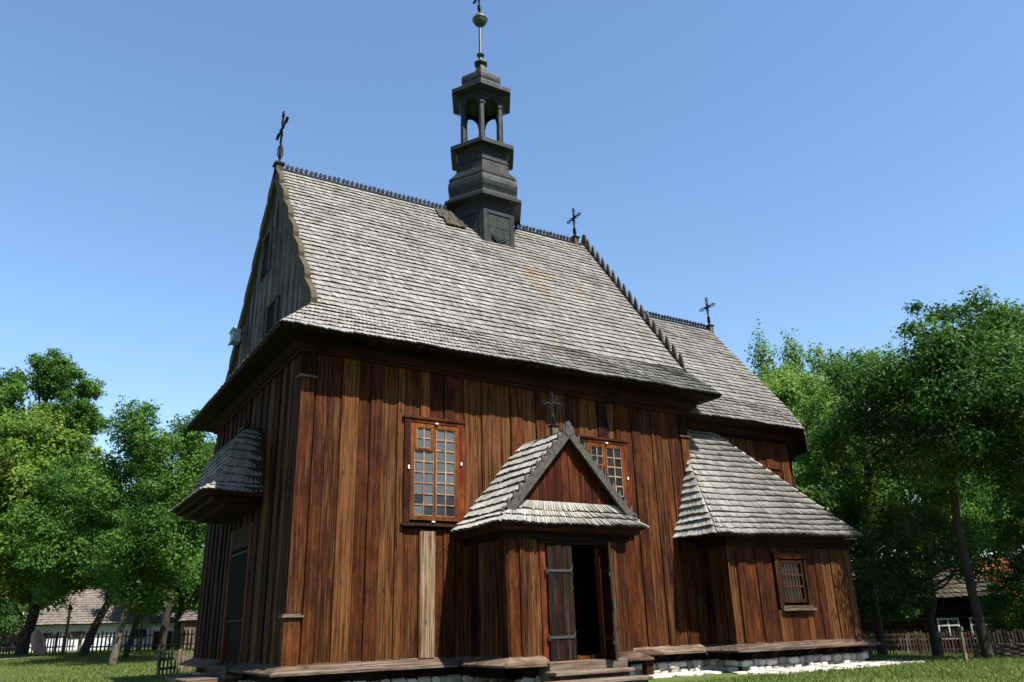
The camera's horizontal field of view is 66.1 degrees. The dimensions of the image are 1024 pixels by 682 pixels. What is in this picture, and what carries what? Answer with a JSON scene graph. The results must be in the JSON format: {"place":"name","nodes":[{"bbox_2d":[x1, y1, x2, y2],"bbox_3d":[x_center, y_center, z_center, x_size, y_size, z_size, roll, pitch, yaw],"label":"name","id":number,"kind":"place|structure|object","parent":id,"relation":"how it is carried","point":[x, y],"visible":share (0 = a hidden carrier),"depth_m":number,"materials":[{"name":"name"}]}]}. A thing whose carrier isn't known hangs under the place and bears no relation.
{"place":"outdoors","nodes":[
{"label":"outdoors","id":0,"kind":"place"},
{"bbox_2d":[0,647,1023,681],"bbox_3d":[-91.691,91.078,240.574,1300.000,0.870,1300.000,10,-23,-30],"label":"ground","id":1,"kind":"structure","parent":0,"point":[726,675],"depth_m":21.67,"materials":[{"name":"green plant"}]},
{"bbox_2d":[0,589,28,644],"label":"leafy bush","id":2,"kind":"object","parent":1,"relation":"on","point":[8,625],"visible":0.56,"depth_m":58.26,"materials":[{"name":"green plant"}]},
{"bbox_2d":[0,505,38,628],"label":"ash tree","id":3,"kind":"object","parent":1,"relation":"on","point":[18,609],"visible":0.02,"depth_m":66.35,"materials":[{"name":"green plant"}]},
{"bbox_2d":[1,603,42,646],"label":"woods","id":4,"kind":"object","parent":1,"relation":"on","point":[24,616],"depth_m":117.35,"materials":[{"name":"green plant"}]},
{"bbox_2d":[0,631,75,654],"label":"picket fence","id":5,"kind":"object","parent":1,"relation":"on","point":[54,646],"visible":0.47,"depth_m":50.80,"materials":[{"name":"brown wood"}]},
{"bbox_2d":[30,630,45,655],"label":"upright boulder","id":6,"kind":"object","parent":1,"relation":"on","point":[38,642],"visible":0.97,"depth_m":46.29,"materials":[{"name":"grey stone"}]},
{"bbox_2d":[0,348,107,651],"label":"ash tree","id":7,"kind":"object","parent":1,"relation":"on","point":[55,376],"visible":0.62,"depth_m":74.25,"materials":[{"name":"green plant"}]},
{"bbox_2d":[0,404,112,655],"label":"ash tree","id":8,"kind":"object","parent":1,"relation":"on","point":[31,444],"visible":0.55,"depth_m":47.40,"materials":[{"name":"green plant"}]},
{"bbox_2d":[60,605,72,654],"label":"lantern post","id":9,"kind":"object","parent":1,"relation":"on","point":[70,609],"visible":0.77,"depth_m":47.28,"materials":[{"name":"black metal"}]},
{"bbox_2d":[20,569,118,611],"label":"ash tree","id":10,"kind":"object","parent":1,"relation":"on","point":[56,594],"depth_m":70.47,"materials":[{"name":"green plant"}]},
{"bbox_2d":[0,453,142,656],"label":"ash tree","id":11,"kind":"object","parent":1,"relation":"on","point":[57,560],"visible":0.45,"depth_m":43.23,"materials":[{"name":"green plant"}]},
{"bbox_2d":[23,589,182,651],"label":"whitewashed cottage","id":12,"kind":"structure","parent":1,"relation":"on","point":[88,603],"depth_m":65.72,"materials":[{"name":"grey"}]},
{"bbox_2d":[69,631,84,637],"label":"window","id":13,"kind":"structure","parent":12,"relation":"in","point":[77,632],"depth_m":64.68,"materials":[{"name":"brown wood"}]},
{"bbox_2d":[135,629,145,637],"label":"window","id":14,"kind":"structure","parent":12,"relation":"in","point":[144,631],"depth_m":66.66,"materials":[{"name":"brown wood"}]},
{"bbox_2d":[44,395,216,665],"bbox_3d":[-17.453,8.998,37.709,7.870,12.350,7.335,-2,-20,0],"label":"ash tree","id":15,"kind":"object","parent":1,"relation":"on","point":[135,556],"visible":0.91,"depth_m":36.85,"materials":[{"name":"green plant"}]},
{"bbox_2d":[77,629,194,651],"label":"picket fence","id":16,"kind":"object","parent":1,"relation":"on","point":[178,634],"visible":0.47,"depth_m":52.52,"materials":[{"name":"brown wood"}]},
{"bbox_2d":[128,610,162,650],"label":"young tree","id":17,"kind":"object","parent":1,"relation":"on","point":[141,628],"visible":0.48,"depth_m":51.25,"materials":[{"name":"green plant"}]},
{"bbox_2d":[92,498,203,658],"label":"ash tree","id":18,"kind":"object","parent":1,"relation":"on","point":[188,578],"visible":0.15,"depth_m":41.80,"materials":[{"name":"green plant"}]},
{"bbox_2d":[152,631,172,649],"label":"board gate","id":19,"kind":"structure","parent":1,"relation":"on","point":[169,638],"depth_m":52.54,"materials":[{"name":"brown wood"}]},
{"bbox_2d":[126,506,204,647],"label":"ash tree","id":20,"kind":"object","parent":1,"relation":"on","point":[177,624],"depth_m":65.77,"materials":[{"name":"green plant"}]},
{"bbox_2d":[121,409,213,652],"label":"ash tree","id":21,"kind":"object","parent":1,"relation":"on","point":[185,597],"visible":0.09,"depth_m":47.81,"materials":[{"name":"green plant"}]},
{"bbox_2d":[156,649,193,675],"bbox_3d":[-12.170,11.910,28.998,0.167,1.074,3.163,-4,-20,6],"label":"picket fence","id":22,"kind":"object","parent":1,"relation":"on","point":[181,657],"visible":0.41,"depth_m":28.37,"materials":[{"name":"brown wood"}]},
{"bbox_2d":[178,610,197,647],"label":"wooden shed","id":23,"kind":"structure","parent":1,"relation":"on","point":[189,621],"depth_m":60.41,"materials":[{"name":"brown wood"}]},
{"bbox_2d":[164,0,882,681],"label":"wooden church","id":24,"kind":"structure","parent":1,"relation":"on","point":[466,432],"depth_m":20.98,"materials":[{"name":"brown wood"}]},
{"bbox_2d":[219,522,253,663],"bbox_3d":[-7.077,6.528,20.318,0.120,3.350,2.270,10,-23,-30],"label":"west door","id":25,"kind":"structure","parent":24,"relation":"in","point":[238,574],"depth_m":20.35,"materials":[{"name":"brown wood"}]},
{"bbox_2d":[400,414,466,527],"bbox_3d":[-1.906,3.204,19.328,1.750,2.680,0.180,10,-23,-30],"label":"window","id":26,"kind":"structure","parent":24,"relation":"in","point":[433,459],"depth_m":19.31,"materials":[{"name":"brown wood"}]},
{"bbox_2d":[546,544,576,661],"bbox_3d":[1.092,5.859,17.720,0.749,2.490,0.075,10,-23,-30],"label":"door leaf","id":27,"kind":"structure","parent":24,"relation":"in","point":[559,570],"depth_m":17.70,"materials":[{"name":"brown wood"}]},
{"bbox_2d":[580,435,632,516],"bbox_3d":[2.657,4.028,21.978,1.750,2.680,0.180,10,-23,-30],"label":"window","id":28,"kind":"structure","parent":24,"relation":"in","point":[612,454],"depth_m":22.28,"materials":[{"name":"brown wood"}]},
{"bbox_2d":[600,543,617,660],"bbox_3d":[2.208,5.967,18.080,0.086,2.530,0.768,1,-20,-7],"label":"door leaf","id":29,"kind":"structure","parent":24,"relation":"in","point":[606,572],"depth_m":17.98,"materials":[{"name":"brown wood"}]},
{"bbox_2d":[765,467,781,478],"bbox_3d":[8.726,5.042,26.498,1.240,1.570,0.140,10,-23,-30],"label":"window","id":30,"kind":"structure","parent":24,"relation":"in","point":[776,471],"depth_m":26.87,"materials":[{"name":"brown wood"}]},
{"bbox_2d":[770,552,816,610],"bbox_3d":[8.199,7.014,22.964,1.520,1.610,0.200,10,-23,-30],"label":"window","id":31,"kind":"structure","parent":24,"relation":"in","point":[791,578],"depth_m":22.96,"materials":[{"name":"brown wood"}]},
{"bbox_2d":[633,649,663,674],"bbox_3d":[3.076,8.285,20.154,1.750,0.694,0.500,10,-23,-30],"label":"wall bench","id":32,"kind":"object","parent":1,"relation":"on","point":[647,667],"depth_m":20.36,"materials":[{"name":"brown wood"}]},
{"bbox_2d":[735,319,868,486],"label":"poplar tree","id":33,"kind":"object","parent":1,"relation":"on","point":[793,363],"visible":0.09,"depth_m":56.04,"materials":[{"name":"green plant"}]},
{"bbox_2d":[757,372,909,512],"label":"maple tree","id":34,"kind":"object","parent":1,"relation":"on","point":[784,391],"visible":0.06,"depth_m":44.14,"materials":[{"name":"green plant"}]},
{"bbox_2d":[799,483,927,625],"bbox_3d":[14.626,10.288,35.329,7.128,7.516,7.340,10,-23,-30],"label":"maple tree","id":35,"kind":"object","parent":1,"relation":"on","point":[858,552],"visible":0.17,"depth_m":33.44,"materials":[{"name":"green plant"}]},
{"bbox_2d":[788,346,975,655],"bbox_3d":[15.338,6.377,32.728,6.728,12.858,7.277,-5,-20,8],"label":"maple tree","id":36,"kind":"object","parent":1,"relation":"on","point":[867,496],"visible":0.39,"depth_m":32.70,"materials":[{"name":"green plant"}]},
{"bbox_2d":[862,631,941,655],"bbox_3d":[15.936,13.303,34.234,4.886,1.303,0.145,-10,-22,23],"label":"picket fence","id":37,"kind":"object","parent":1,"relation":"on","point":[916,636],"visible":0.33,"depth_m":33.82,"materials":[{"name":"brown wood"}]},
{"bbox_2d":[820,285,1023,659],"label":"maple tree","id":38,"kind":"object","parent":1,"relation":"on","point":[936,370],"visible":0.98,"depth_m":24.12,"materials":[{"name":"green plant"}]},
{"bbox_2d":[845,504,1018,655],"bbox_3d":[15.052,8.553,28.178,5.356,5.571,5.403,1,-20,-8],"label":"maple tree","id":39,"kind":"object","parent":1,"relation":"on","point":[909,543],"visible":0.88,"depth_m":27.64,"materials":[{"name":"green plant"}]},
{"bbox_2d":[851,561,1013,651],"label":"log house","id":40,"kind":"structure","parent":1,"relation":"on","point":[953,612],"depth_m":38.61,"materials":[{"name":"brown wood"}]},
{"bbox_2d":[936,618,959,638],"bbox_3d":[21.223,13.951,38.197,0.950,0.960,0.060,-11,-22,24],"label":"window","id":41,"kind":"structure","parent":40,"relation":"in","point":[949,624],"depth_m":38.24,"materials":[{"name":"white paint"}]},
{"bbox_2d":[969,617,995,638],"bbox_3d":[22.482,13.711,37.634,0.950,0.960,0.060,-11,-22,24],"label":"window","id":42,"kind":"structure","parent":40,"relation":"in","point":[971,619],"depth_m":37.81,"materials":[{"name":"white paint"}]},
{"bbox_2d":[880,445,992,556],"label":"maple tree","id":43,"kind":"object","parent":1,"relation":"on","point":[969,494],"visible":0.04,"depth_m":43.39,"materials":[{"name":"green plant"}]},
{"bbox_2d":[957,627,967,661],"bbox_3d":[12.751,8.610,22.243,0.155,1.013,0.154,10,-23,-30],"label":"wooden stake","id":44,"kind":"object","parent":1,"relation":"on","point":[962,641],"visible":0.78,"depth_m":22.23,"materials":[{"name":"brown wood"}]},
{"bbox_2d":[903,295,1023,514],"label":"maple tree","id":45,"kind":"object","parent":1,"relation":"on","point":[1018,318],"visible":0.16,"depth_m":27.01,"materials":[{"name":"green plant"}]},
{"bbox_2d":[937,629,1023,655],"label":"picket fence","id":46,"kind":"object","parent":1,"relation":"on","point":[999,636],"visible":0.48,"depth_m":32.82,"materials":[{"name":"brown wood"}]},
{"bbox_2d":[957,557,1022,631],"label":"red roofed house","id":47,"kind":"structure","parent":1,"relation":"on","point":[994,568],"depth_m":51.92,"materials":[{"name":"tile"}]},
{"bbox_2d":[959,478,1023,556],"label":"maple tree","id":48,"kind":"object","parent":1,"relation":"on","point":[996,525],"visible":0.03,"depth_m":57.80,"materials":[{"name":"green plant"}]},
{"bbox_2d":[963,550,1023,643],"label":"leafy bush","id":49,"kind":"object","parent":1,"relation":"on","point":[1008,615],"visible":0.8,"depth_m":34.53,"materials":[{"name":"green plant"}]},
{"bbox_2d":[972,474,1023,578],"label":"maple tree","id":50,"kind":"object","parent":1,"relation":"on","point":[1013,533],"visible":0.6,"depth_m":35.07,"materials":[{"name":"green plant"}]},
{"bbox_2d":[972,639,1023,658],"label":"wattle edging","id":51,"kind":"object","parent":1,"relation":"on","point":[1008,649],"visible":0.64,"depth_m":23.92,"materials":[{"name":"brown wicker"}]},
{"bbox_2d":[0,0,1023,614],"label":"sky","id":52,"kind":"structure","parent":0,"point":[818,169],"materials":[{"name":"blue"}]},
{"bbox_2d":[651,658,928,677],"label":"stone path","id":53,"kind":"structure","parent":0,"point":[776,670],"depth_m":20.98,"materials":[{"name":"white stone"}]}
]}

